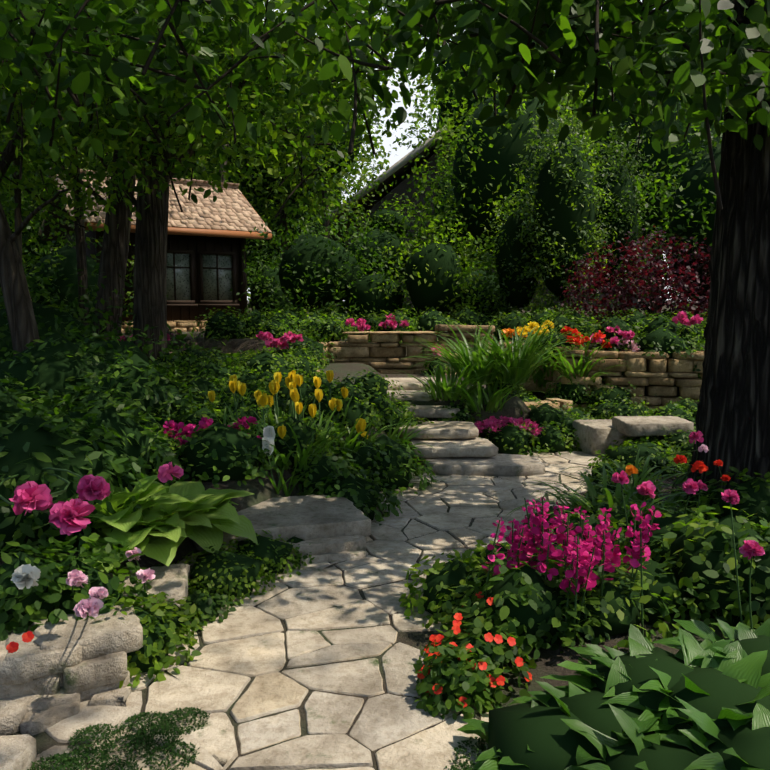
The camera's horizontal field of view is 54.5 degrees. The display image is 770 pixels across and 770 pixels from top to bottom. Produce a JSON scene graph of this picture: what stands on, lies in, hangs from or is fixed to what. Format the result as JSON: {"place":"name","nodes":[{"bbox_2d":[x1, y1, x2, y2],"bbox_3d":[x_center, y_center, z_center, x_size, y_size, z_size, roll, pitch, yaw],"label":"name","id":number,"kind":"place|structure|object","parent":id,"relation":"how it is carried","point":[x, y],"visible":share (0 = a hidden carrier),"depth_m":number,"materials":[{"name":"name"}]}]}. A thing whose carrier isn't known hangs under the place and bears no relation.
{"place":"outdoors","nodes":[
{"label":"outdoors","id":0,"kind":"place"},
{"bbox_2d":[0,301,755,769],"bbox_3d":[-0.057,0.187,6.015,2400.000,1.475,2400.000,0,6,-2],"label":"ground","id":1,"kind":"structure","parent":0,"point":[548,661],"depth_m":4.10,"materials":[{"name":"soil"}]},
{"bbox_2d":[38,167,271,321],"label":"garden house","id":2,"kind":"structure","parent":1,"relation":"on","point":[206,243],"depth_m":15.73,"materials":[{"name":"brown wood"}]},
{"bbox_2d":[0,3,324,364],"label":"tree trunks","id":3,"kind":"object","parent":1,"relation":"on","point":[150,281],"visible":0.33,"depth_m":9.59,"materials":[{"name":"brown plant"}]},
{"bbox_2d":[121,320,206,332],"bbox_3d":[-5.001,-1.090,16.579,3.365,0.734,2.797,-4,8,-34],"label":"stone foundation","id":4,"kind":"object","parent":1,"relation":"on","point":[187,325],"depth_m":15.51,"materials":[{"name":"beige stone"}]},
{"bbox_2d":[35,451,604,769],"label":"path flagstones","id":5,"kind":"object","parent":1,"relation":"on","point":[213,679],"visible":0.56,"depth_m":3.22,"materials":[{"name":"beige stone"}]},
{"bbox_2d":[0,416,693,769],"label":"garden rocks","id":6,"kind":"object","parent":1,"relation":"on","point":[51,674],"visible":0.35,"depth_m":3.03,"materials":[{"name":"stone"}]},
{"bbox_2d":[0,29,723,368],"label":"shrubbery","id":7,"kind":"object","parent":1,"relation":"on","point":[423,294],"visible":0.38,"depth_m":14.08,"materials":[{"name":"green plant"}]},
{"bbox_2d":[0,1,726,388],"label":"tree","id":8,"kind":"object","parent":1,"relation":"on","point":[486,261],"depth_m":14.01,"materials":[{"name":"green plant"}]},
{"bbox_2d":[0,383,752,647],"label":"flower stems","id":9,"kind":"object","parent":1,"relation":"on","point":[299,418],"visible":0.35,"depth_m":3.38,"materials":[{"name":"green plant"}]},
{"bbox_2d":[0,302,769,769],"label":"garden plants","id":10,"kind":"object","parent":1,"relation":"on","point":[642,704],"visible":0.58,"depth_m":3.88,"materials":[{"name":"green plant"}]},
{"bbox_2d":[6,311,764,706],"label":"garden flowers","id":11,"kind":"object","parent":1,"relation":"on","point":[66,517],"visible":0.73,"depth_m":3.47,"materials":[{"name":"pink plant"}]},
{"bbox_2d":[169,325,703,411],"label":"dry stone walls","id":12,"kind":"structure","parent":1,"relation":"on","point":[656,379],"depth_m":9.98,"materials":[{"name":"beige stone"}]},
{"bbox_2d":[385,377,544,475],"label":"stone steps","id":13,"kind":"structure","parent":1,"relation":"on","point":[460,448],"depth_m":7.09,"materials":[{"name":"beige stone"}]},
{"bbox_2d":[329,119,651,310],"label":"neighbour house","id":14,"kind":"structure","parent":1,"relation":"on","point":[401,187],"depth_m":27.04,"materials":[{"name":"grey"}]},
{"bbox_2d":[555,225,711,323],"bbox_3d":[4.239,-1.487,11.951,2.992,2.108,2.714,0,6,-2],"label":"japanese maple","id":15,"kind":"object","parent":1,"relation":"on","point":[684,282],"depth_m":11.66,"materials":[{"name":"red plant"}]},
{"bbox_2d":[677,0,769,510],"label":"tree trunk","id":16,"kind":"object","parent":1,"relation":"on","point":[732,419],"visible":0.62,"depth_m":4.79,"materials":[{"name":"brown plant"}]},
{"bbox_2d":[0,0,769,246],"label":"tree","id":17,"kind":"object","parent":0,"point":[497,43],"depth_m":4.39,"materials":[{"name":"green plant"}]},
{"bbox_2d":[247,0,688,300],"label":"sky","id":18,"kind":"structure","parent":0,"point":[395,156],"materials":[{"name":"white"}]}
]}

